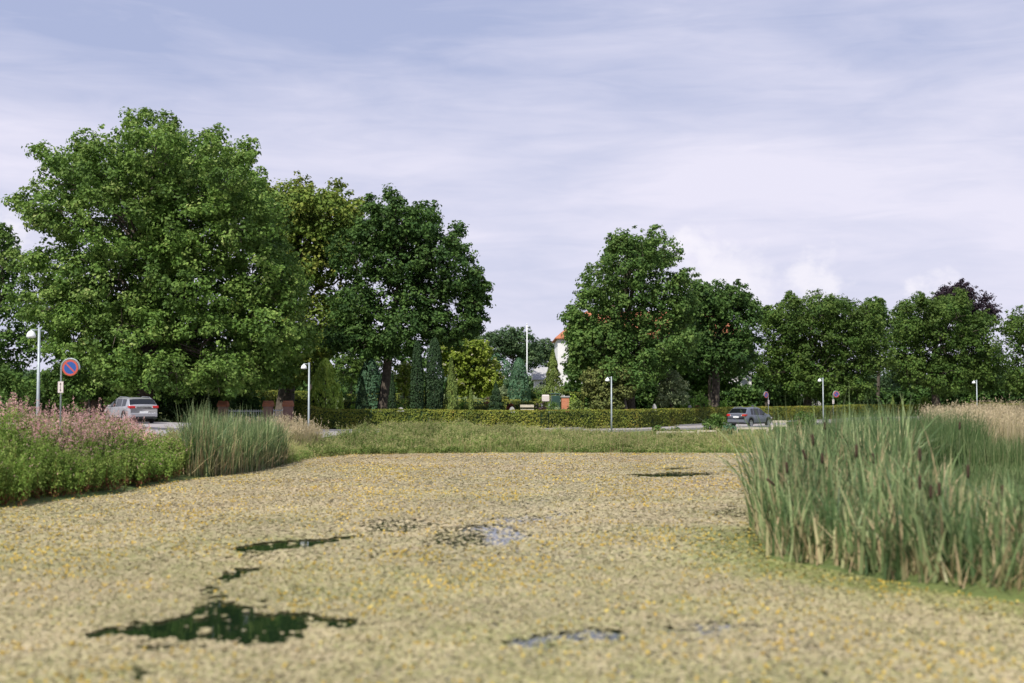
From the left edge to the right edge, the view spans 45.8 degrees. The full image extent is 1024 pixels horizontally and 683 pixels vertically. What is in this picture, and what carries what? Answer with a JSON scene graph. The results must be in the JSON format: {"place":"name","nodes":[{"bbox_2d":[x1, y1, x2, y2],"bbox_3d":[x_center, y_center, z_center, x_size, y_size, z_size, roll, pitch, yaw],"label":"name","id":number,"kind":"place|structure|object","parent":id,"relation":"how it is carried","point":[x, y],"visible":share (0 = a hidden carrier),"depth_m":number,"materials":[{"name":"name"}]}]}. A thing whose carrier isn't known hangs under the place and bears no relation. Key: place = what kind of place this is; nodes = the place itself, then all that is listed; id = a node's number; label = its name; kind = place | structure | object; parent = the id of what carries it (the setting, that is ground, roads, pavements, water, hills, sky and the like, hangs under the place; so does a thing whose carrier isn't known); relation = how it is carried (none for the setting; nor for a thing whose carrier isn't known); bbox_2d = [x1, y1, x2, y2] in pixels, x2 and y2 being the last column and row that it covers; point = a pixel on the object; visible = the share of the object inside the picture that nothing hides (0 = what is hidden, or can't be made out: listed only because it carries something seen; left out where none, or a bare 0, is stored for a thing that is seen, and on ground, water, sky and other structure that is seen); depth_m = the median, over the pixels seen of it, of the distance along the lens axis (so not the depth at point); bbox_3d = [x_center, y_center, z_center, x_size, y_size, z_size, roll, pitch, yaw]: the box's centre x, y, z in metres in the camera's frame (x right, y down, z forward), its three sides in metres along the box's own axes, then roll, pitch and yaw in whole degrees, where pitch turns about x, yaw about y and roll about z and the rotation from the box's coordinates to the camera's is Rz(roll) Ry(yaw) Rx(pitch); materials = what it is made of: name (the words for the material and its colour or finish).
{"place":"outdoors","nodes":[
{"label":"outdoors","id":0,"kind":"place"},
{"bbox_2d":[0,422,280,427],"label":"forecourt","id":1,"kind":"structure","parent":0,"point":[160,424],"depth_m":67.90,"materials":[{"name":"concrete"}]},
{"bbox_2d":[104,396,158,422],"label":"silver estate car","id":2,"kind":"object","parent":1,"relation":"on","point":[142,407],"visible":0.76,"depth_m":68.45,"materials":[{"name":"grey paint"}]},
{"bbox_2d":[0,453,1023,682],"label":"water","id":3,"kind":"structure","parent":0,"point":[252,623],"depth_m":16.95,"materials":[{"name":"green liquid"}]},
{"bbox_2d":[0,452,1023,682],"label":"lily pads","id":4,"kind":"object","parent":3,"relation":"on","point":[584,661],"visible":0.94,"depth_m":18.65,"materials":[{"name":"plant"}]},
{"bbox_2d":[0,452,1023,682],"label":"yellow water flowers","id":5,"kind":"object","parent":4,"relation":"on","point":[538,622],"visible":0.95,"depth_m":22.51,"materials":[{"name":"plant"}]},
{"bbox_2d":[854,442,857,580],"bbox_3d":[5.536,2.700,19.499,0.082,2.340,0.058,0,-3,0],"label":"cattail","id":6,"kind":"object","parent":3,"relation":"in","point":[856,450],"visible":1,"depth_m":19.50,"materials":[{"name":"green"}]},
{"bbox_2d":[0,389,1023,602],"bbox_3d":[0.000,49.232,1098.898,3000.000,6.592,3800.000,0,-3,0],"label":"ground","id":7,"kind":"structure","parent":0,"point":[941,585],"depth_m":21.29,"materials":[{"name":"plant"}]},
{"bbox_2d":[0,390,12,415],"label":"leafy shrub","id":8,"kind":"object","parent":7,"relation":"on","point":[4,399],"visible":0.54,"depth_m":71.88,"materials":[{"name":"green plant"}]},
{"bbox_2d":[0,222,44,383],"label":"sycamore tree","id":9,"kind":"object","parent":7,"relation":"on","point":[10,335],"visible":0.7,"depth_m":97.64,"materials":[{"name":"green plant"}]},
{"bbox_2d":[0,364,45,421],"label":"leafy shrub","id":10,"kind":"object","parent":7,"relation":"on","point":[9,384],"visible":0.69,"depth_m":77.26,"materials":[{"name":"green plant"}]},
{"bbox_2d":[26,328,40,415],"bbox_3d":[-16.176,1.693,40.965,0.487,4.309,0.305,0,-3,0],"label":"street lamp","id":11,"kind":"object","parent":7,"relation":"on","point":[31,334],"visible":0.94,"depth_m":40.96,"materials":[{"name":"metal"}]},
{"bbox_2d":[22,362,93,421],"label":"leafy shrub","id":12,"kind":"object","parent":7,"relation":"on","point":[69,393],"visible":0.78,"depth_m":79.60,"materials":[{"name":"green plant"}]},
{"bbox_2d":[58,358,79,434],"bbox_3d":[-14.222,2.379,38.924,0.698,3.702,0.065,0,-3,0],"label":"no parking sign","id":13,"kind":"object","parent":7,"relation":"on","point":[69,367],"visible":0.96,"depth_m":38.97,"materials":[{"name":"metal"}]},
{"bbox_2d":[40,340,109,382],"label":"background tree","id":14,"kind":"object","parent":7,"relation":"on","point":[51,361],"visible":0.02,"depth_m":99.47,"materials":[{"name":"green plant"}]},
{"bbox_2d":[72,381,116,416],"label":"leafy shrub","id":15,"kind":"object","parent":7,"relation":"on","point":[90,386],"visible":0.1,"depth_m":84.99,"materials":[{"name":"green plant"}]},
{"bbox_2d":[0,392,195,506],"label":"loosestrife bank","id":16,"kind":"structure","parent":7,"relation":"on","point":[38,456],"depth_m":37.99,"materials":[{"name":"plant"}]},
{"bbox_2d":[76,398,129,421],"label":"timber fence","id":17,"kind":"object","parent":7,"relation":"on","point":[92,405],"visible":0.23,"depth_m":83.86,"materials":[{"name":"wood"}]},
{"bbox_2d":[129,391,169,420],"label":"leafy shrub","id":18,"kind":"object","parent":7,"relation":"on","point":[159,403],"visible":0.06,"depth_m":91.75,"materials":[{"name":"green plant"}]},
{"bbox_2d":[0,106,325,421],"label":"plane tree","id":19,"kind":"object","parent":7,"relation":"on","point":[173,182],"visible":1,"depth_m":79.58,"materials":[{"name":"green plant"}]},
{"bbox_2d":[159,387,212,422],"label":"leafy shrub","id":20,"kind":"object","parent":7,"relation":"on","point":[172,405],"visible":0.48,"depth_m":89.53,"materials":[{"name":"green plant"}]},
{"bbox_2d":[196,393,231,419],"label":"leafy shrub","id":21,"kind":"object","parent":7,"relation":"on","point":[215,400],"visible":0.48,"depth_m":89.54,"materials":[{"name":"green plant"}]},
{"bbox_2d":[152,416,293,471],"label":"bank weeds","id":22,"kind":"object","parent":7,"relation":"on","point":[170,434],"visible":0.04,"depth_m":48.74,"materials":[{"name":"plant"}]},
{"bbox_2d":[217,401,229,421],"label":"gate pillar","id":23,"kind":"structure","parent":7,"relation":"on","point":[222,405],"depth_m":87.06,"materials":[{"name":"red brick"}]},
{"bbox_2d":[166,396,306,476],"bbox_3d":[-11.421,3.580,49.539,5.730,3.413,13.563,0,-3,0],"label":"cattail bed","id":24,"kind":"object","parent":7,"relation":"on","point":[226,446],"visible":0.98,"depth_m":46.53,"materials":[{"name":"plant"}]},
{"bbox_2d":[228,392,266,419],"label":"leafy shrub","id":25,"kind":"object","parent":7,"relation":"on","point":[255,403],"visible":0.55,"depth_m":95.43,"materials":[{"name":"green plant"}]},
{"bbox_2d":[262,401,274,421],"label":"gate pillar","id":26,"kind":"structure","parent":7,"relation":"on","point":[268,406],"depth_m":87.06,"materials":[{"name":"red brick"}]},
{"bbox_2d":[229,409,262,417],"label":"picket gate","id":27,"kind":"structure","parent":26,"relation":"attached to","point":[249,411],"depth_m":87.22,"materials":[{"name":"white wood"}]},
{"bbox_2d":[254,396,307,416],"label":"garden hedge","id":28,"kind":"object","parent":7,"relation":"on","point":[298,403],"visible":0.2,"depth_m":108.14,"materials":[{"name":"green plant"}]},
{"bbox_2d":[255,390,307,398],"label":"garden hedge","id":29,"kind":"object","parent":7,"relation":"on","point":[275,393],"visible":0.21,"depth_m":134.84,"materials":[{"name":"green plant"}]},
{"bbox_2d":[237,411,329,446],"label":"golden grass","id":30,"kind":"structure","parent":7,"relation":"on","point":[304,428],"depth_m":60.26,"materials":[{"name":"plant"}]},
{"bbox_2d":[282,401,293,421],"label":"gate pillar","id":31,"kind":"structure","parent":7,"relation":"on","point":[287,406],"depth_m":87.05,"materials":[{"name":"red brick"}]},
{"bbox_2d":[227,170,375,418],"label":"chestnut tree","id":32,"kind":"object","parent":7,"relation":"on","point":[315,222],"visible":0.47,"depth_m":102.41,"materials":[{"name":"green plant"}]},
{"bbox_2d":[301,363,309,436],"bbox_3d":[-10.714,3.331,62.914,0.487,4.476,0.305,0,-3,0],"label":"street lamp","id":33,"kind":"object","parent":7,"relation":"on","point":[303,366],"visible":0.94,"depth_m":62.90,"materials":[{"name":"metal"}]},
{"bbox_2d":[310,357,340,411],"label":"golden thuja","id":34,"kind":"object","parent":7,"relation":"on","point":[327,373],"visible":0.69,"depth_m":89.88,"materials":[{"name":"green plant"}]},
{"bbox_2d":[344,383,356,401],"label":"garden shrub","id":35,"kind":"object","parent":7,"relation":"on","point":[347,397],"visible":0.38,"depth_m":111.58,"materials":[{"name":"green plant"}]},
{"bbox_2d":[330,348,383,395],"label":"background tree","id":36,"kind":"object","parent":7,"relation":"on","point":[353,364],"visible":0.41,"depth_m":148.32,"materials":[{"name":"green plant"}]},
{"bbox_2d":[355,376,368,411],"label":"dark cone conifer","id":37,"kind":"object","parent":7,"relation":"on","point":[363,401],"visible":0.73,"depth_m":91.08,"materials":[{"name":"green plant"}]},
{"bbox_2d":[355,359,380,411],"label":"tree","id":38,"kind":"object","parent":7,"relation":"on","point":[369,369],"visible":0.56,"depth_m":103.40,"materials":[{"name":"green plant"}]},
{"bbox_2d":[342,399,405,411],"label":"box hedge","id":39,"kind":"object","parent":7,"relation":"on","point":[347,405],"visible":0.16,"depth_m":107.82,"materials":[{"name":"green plant"}]},
{"bbox_2d":[387,372,396,411],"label":"dark cone conifer","id":40,"kind":"object","parent":7,"relation":"on","point":[392,404],"visible":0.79,"depth_m":91.18,"materials":[{"name":"green plant"}]},
{"bbox_2d":[391,361,411,397],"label":"tree","id":41,"kind":"object","parent":7,"relation":"on","point":[403,373],"visible":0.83,"depth_m":117.50,"materials":[{"name":"green plant"}]},
{"bbox_2d":[318,183,495,411],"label":"oak tree","id":42,"kind":"object","parent":7,"relation":"on","point":[392,239],"visible":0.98,"depth_m":94.32,"materials":[{"name":"green plant"}]},
{"bbox_2d":[392,346,433,385],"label":"background tree","id":43,"kind":"object","parent":7,"relation":"on","point":[409,360],"visible":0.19,"depth_m":139.83,"materials":[{"name":"green plant"}]},
{"bbox_2d":[410,340,423,411],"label":"dark columnar conifer","id":44,"kind":"object","parent":7,"relation":"on","point":[417,378],"visible":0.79,"depth_m":90.12,"materials":[{"name":"green plant"}]},
{"bbox_2d":[424,337,444,411],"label":"dark columnar conifer","id":45,"kind":"object","parent":7,"relation":"on","point":[435,392],"visible":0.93,"depth_m":90.48,"materials":[{"name":"green plant"}]},
{"bbox_2d":[442,356,459,411],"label":"feathery cypress","id":46,"kind":"object","parent":7,"relation":"on","point":[451,386],"visible":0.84,"depth_m":91.06,"materials":[{"name":"green plant"}]},
{"bbox_2d":[398,398,520,411],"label":"box hedge","id":47,"kind":"object","parent":7,"relation":"on","point":[459,400],"visible":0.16,"depth_m":112.44,"materials":[{"name":"green plant"}]},
{"bbox_2d":[467,386,473,412],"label":"cone conifer","id":48,"kind":"object","parent":7,"relation":"on","point":[470,402],"visible":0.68,"depth_m":92.79,"materials":[{"name":"green plant"}]},
{"bbox_2d":[440,338,504,400],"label":"blossoming tree","id":49,"kind":"object","parent":7,"relation":"on","point":[481,376],"visible":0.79,"depth_m":120.09,"materials":[{"name":"green plant"}]},
{"bbox_2d":[460,403,504,412],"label":"box hedge","id":50,"kind":"object","parent":7,"relation":"on","point":[481,406],"visible":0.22,"depth_m":100.22,"materials":[{"name":"green plant"}]},
{"bbox_2d":[472,353,511,401],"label":"background tree","id":51,"kind":"object","parent":7,"relation":"on","point":[506,371],"visible":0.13,"depth_m":149.50,"materials":[{"name":"green plant"}]},
{"bbox_2d":[487,381,503,412],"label":"dark cone conifer","id":52,"kind":"object","parent":7,"relation":"on","point":[496,397],"visible":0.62,"depth_m":94.62,"materials":[{"name":"green plant"}]},
{"bbox_2d":[499,384,514,397],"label":"garden shrub","id":53,"kind":"object","parent":7,"relation":"on","point":[503,392],"visible":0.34,"depth_m":131.67,"materials":[{"name":"green plant"}]},
{"bbox_2d":[479,325,545,389],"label":"background tree","id":54,"kind":"object","parent":7,"relation":"on","point":[509,342],"visible":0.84,"depth_m":183.56,"materials":[{"name":"green plant"}]},
{"bbox_2d":[4,375,1023,411],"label":"undergrowth","id":55,"kind":"object","parent":7,"relation":"on","point":[744,395],"visible":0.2,"depth_m":154.82,"materials":[{"name":"green plant"}]},
{"bbox_2d":[10,367,1022,390],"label":"distant wood","id":56,"kind":"object","parent":7,"relation":"on","point":[506,380],"visible":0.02,"depth_m":233.03,"materials":[{"name":"plant"}]},
{"bbox_2d":[507,358,530,402],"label":"blue green tree","id":57,"kind":"object","parent":7,"relation":"on","point":[517,375],"visible":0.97,"depth_m":127.40,"materials":[{"name":"green plant"}]},
{"bbox_2d":[506,401,539,412],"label":"box hedge","id":58,"kind":"object","parent":7,"relation":"on","point":[517,406],"visible":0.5,"depth_m":105.39,"materials":[{"name":"green plant"}]},
{"bbox_2d":[236,416,815,463],"bbox_3d":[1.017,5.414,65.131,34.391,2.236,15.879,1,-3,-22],"label":"meadow grass","id":59,"kind":"structure","parent":7,"relation":"on","point":[583,440],"depth_m":64.71,"materials":[{"name":"plant"}]},
{"bbox_2d":[524,388,541,399],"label":"garden shrub","id":60,"kind":"object","parent":7,"relation":"on","point":[533,395],"visible":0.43,"depth_m":129.60,"materials":[{"name":"green plant"}]},
{"bbox_2d":[529,338,554,375],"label":"background tree","id":61,"kind":"object","parent":7,"relation":"on","point":[547,348],"visible":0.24,"depth_m":203.41,"materials":[{"name":"green plant"}]},
{"bbox_2d":[532,367,554,391],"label":"grey house","id":62,"kind":"structure","parent":7,"relation":"on","point":[538,376],"depth_m":190.81,"materials":[{"name":"paint"}]},
{"bbox_2d":[539,348,565,411],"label":"drooping spruce","id":63,"kind":"object","parent":7,"relation":"on","point":[553,373],"visible":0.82,"depth_m":115.62,"materials":[{"name":"green plant"}]},
{"bbox_2d":[551,393,559,408],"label":"waste container","id":64,"kind":"object","parent":7,"relation":"on","point":[556,399],"visible":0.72,"depth_m":100.55,"materials":[{"name":"teal"}]},
{"bbox_2d":[565,392,585,408],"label":"box hedge","id":65,"kind":"object","parent":7,"relation":"on","point":[579,397],"visible":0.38,"depth_m":135.64,"materials":[{"name":"green plant"}]},
{"bbox_2d":[567,399,588,411],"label":"garden shrub","id":66,"kind":"object","parent":7,"relation":"on","point":[576,405],"visible":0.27,"depth_m":93.00,"materials":[{"name":"green plant"}]},
{"bbox_2d":[578,361,638,411],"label":"broadleaf tree","id":67,"kind":"object","parent":7,"relation":"on","point":[595,390],"visible":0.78,"depth_m":96.67,"materials":[{"name":"green plant"}]},
{"bbox_2d":[560,349,664,390],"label":"background tree","id":68,"kind":"object","parent":7,"relation":"on","point":[571,377],"visible":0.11,"depth_m":126.47,"materials":[{"name":"green plant"}]},
{"bbox_2d":[332,419,917,437],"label":"kerb","id":69,"kind":"structure","parent":7,"relation":"on","point":[681,428],"depth_m":87.71,"materials":[{"name":"concrete"}]},
{"bbox_2d":[557,224,703,411],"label":"oak tree","id":70,"kind":"object","parent":7,"relation":"on","point":[587,336],"visible":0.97,"depth_m":98.71,"materials":[{"name":"green plant"}]},
{"bbox_2d":[552,311,750,401],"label":"white house","id":71,"kind":"structure","parent":7,"relation":"on","point":[559,347],"depth_m":150.08,"materials":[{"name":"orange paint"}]},
{"bbox_2d":[301,402,1023,428],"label":"beech hedge","id":72,"kind":"object","parent":7,"relation":"on","point":[629,418],"visible":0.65,"depth_m":89.24,"materials":[{"name":"green plant"}]},
{"bbox_2d":[655,370,690,410],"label":"weeping birch","id":73,"kind":"object","parent":7,"relation":"on","point":[670,383],"visible":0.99,"depth_m":99.70,"materials":[{"name":"green plant"}]},
{"bbox_2d":[684,392,702,407],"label":"garden shrub","id":74,"kind":"object","parent":7,"relation":"on","point":[692,400],"visible":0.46,"depth_m":102.54,"materials":[{"name":"green plant"}]},
{"bbox_2d":[654,357,750,404],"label":"background tree","id":75,"kind":"object","parent":7,"relation":"on","point":[698,382],"visible":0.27,"depth_m":131.07,"materials":[{"name":"green plant"}]},
{"bbox_2d":[697,390,711,409],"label":"garden shrub","id":76,"kind":"object","parent":7,"relation":"on","point":[704,399],"visible":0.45,"depth_m":104.13,"materials":[{"name":"green plant"}]},
{"bbox_2d":[658,324,759,404],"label":"background tree","id":77,"kind":"object","parent":7,"relation":"on","point":[709,378],"visible":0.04,"depth_m":128.98,"materials":[{"name":"green plant"}]},
{"bbox_2d":[701,413,727,432],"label":"verge shrub","id":78,"kind":"object","parent":7,"relation":"on","point":[715,420],"visible":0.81,"depth_m":79.52,"materials":[{"name":"green plant"}]},
{"bbox_2d":[676,278,764,406],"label":"oak tree","id":79,"kind":"object","parent":7,"relation":"on","point":[726,355],"visible":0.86,"depth_m":110.30,"materials":[{"name":"green plant"}]},
{"bbox_2d":[721,423,738,435],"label":"verge shrub","id":80,"kind":"object","parent":7,"relation":"on","point":[731,427],"visible":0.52,"depth_m":76.73,"materials":[{"name":"green plant"}]},
{"bbox_2d":[740,352,785,405],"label":"background tree","id":81,"kind":"object","parent":7,"relation":"on","point":[756,381],"visible":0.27,"depth_m":149.11,"materials":[{"name":"green plant"}]},
{"bbox_2d":[787,411,817,429],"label":"verge shrub","id":82,"kind":"object","parent":7,"relation":"on","point":[801,416],"visible":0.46,"depth_m":85.63,"materials":[{"name":"green plant"}]},
{"bbox_2d":[753,288,899,407],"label":"lime tree","id":83,"kind":"object","parent":7,"relation":"on","point":[808,362],"visible":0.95,"depth_m":128.97,"materials":[{"name":"green plant"}]},
{"bbox_2d":[696,392,1023,594],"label":"cattail bed","id":84,"kind":"object","parent":7,"relation":"on","point":[893,540],"visible":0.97,"depth_m":22.23,"materials":[{"name":"plant"}]},
{"bbox_2d":[856,396,881,405],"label":"garden shrub","id":85,"kind":"object","parent":7,"relation":"on","point":[872,400],"visible":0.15,"depth_m":139.34,"materials":[{"name":"green plant"}]},
{"bbox_2d":[861,296,895,402],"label":"oak","id":86,"kind":"object","parent":7,"relation":"on","point":[871,300],"visible":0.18,"depth_m":159.55,"materials":[{"name":"green plant"}]},
{"bbox_2d":[872,355,926,388],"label":"background tree","id":87,"kind":"object","parent":7,"relation":"on","point":[890,381],"visible":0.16,"depth_m":169.52,"materials":[{"name":"green plant"}]},
{"bbox_2d":[805,399,999,473],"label":"green reeds","id":88,"kind":"object","parent":7,"relation":"on","point":[949,428],"visible":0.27,"depth_m":40.25,"materials":[{"name":"plant"}]},
{"bbox_2d":[918,440,921,512],"bbox_3d":[6.564,2.674,19.500,0.055,2.168,0.058,0,-3,0],"label":"cattail","id":89,"kind":"object","parent":7,"relation":"on","point":[919,454],"visible":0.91,"depth_m":19.52,"materials":[{"name":"green"}]},
{"bbox_2d":[929,485,932,558],"bbox_3d":[6.734,2.968,19.487,0.057,1.563,0.058,0,-3,0],"label":"cattail","id":90,"kind":"object","parent":7,"relation":"on","point":[930,491],"visible":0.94,"depth_m":19.49,"materials":[{"name":"green"}]},
{"bbox_2d":[937,482,940,545],"bbox_3d":[6.870,2.940,19.488,0.055,1.598,0.058,0,-3,0],"label":"cattail","id":91,"kind":"object","parent":7,"relation":"on","point":[939,489],"visible":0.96,"depth_m":19.49,"materials":[{"name":"green"}]},
{"bbox_2d":[876,286,1010,407],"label":"lime tree","id":92,"kind":"object","parent":7,"relation":"on","point":[962,369],"visible":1,"depth_m":136.88,"materials":[{"name":"green plant"}]},
{"bbox_2d":[928,278,1001,355],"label":"copper beech","id":93,"kind":"object","parent":7,"relation":"on","point":[972,294],"visible":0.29,"depth_m":170.43,"materials":[{"name":"purple plant"}]},
{"bbox_2d":[915,396,1023,450],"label":"tan reed grass","id":94,"kind":"structure","parent":7,"relation":"on","point":[1011,418],"depth_m":46.54,"materials":[{"name":"plant"}]},
{"bbox_2d":[923,429,1023,470],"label":"green reeds","id":95,"kind":"object","parent":7,"relation":"on","point":[1000,453],"visible":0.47,"depth_m":39.61,"materials":[{"name":"plant"}]},
{"bbox_2d":[997,305,1023,395],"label":"lime tree","id":96,"kind":"object","parent":7,"relation":"on","point":[1016,337],"visible":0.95,"depth_m":144.92,"materials":[{"name":"green plant"}]},
{"bbox_2d":[0,0,1023,378],"label":"sky","id":97,"kind":"structure","parent":0,"point":[859,149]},
{"bbox_2d":[142,417,917,438],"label":"road","id":98,"kind":"structure","parent":0,"point":[693,426],"depth_m":90.62,"materials":[{"name":"asphalt"}]},
{"bbox_2d":[148,416,918,430],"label":"kerb","id":99,"kind":"structure","parent":98,"relation":"on","point":[156,428],"depth_m":87.21,"materials":[{"name":"concrete"}]},
{"bbox_2d":[727,407,771,425],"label":"blue grey hatchback","id":100,"kind":"object","parent":98,"relation":"on","point":[749,413],"visible":0.9,"depth_m":95.08,"materials":[{"name":"grey paint"}]},
{"bbox_2d":[561,396,569,411],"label":"brick pier","id":101,"kind":"structure","parent":0,"point":[564,401],"depth_m":99.56,"materials":[{"name":"orange brick"}]},
{"bbox_2d":[314,421,911,453],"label":"verge grass","id":102,"kind":"structure","parent":0,"point":[721,434],"depth_m":84.97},
{"bbox_2d":[926,461,1023,500],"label":"short grass","id":103,"kind":"structure","parent":0,"point":[1000,470],"depth_m":34.91,"materials":[{"name":"plant"}]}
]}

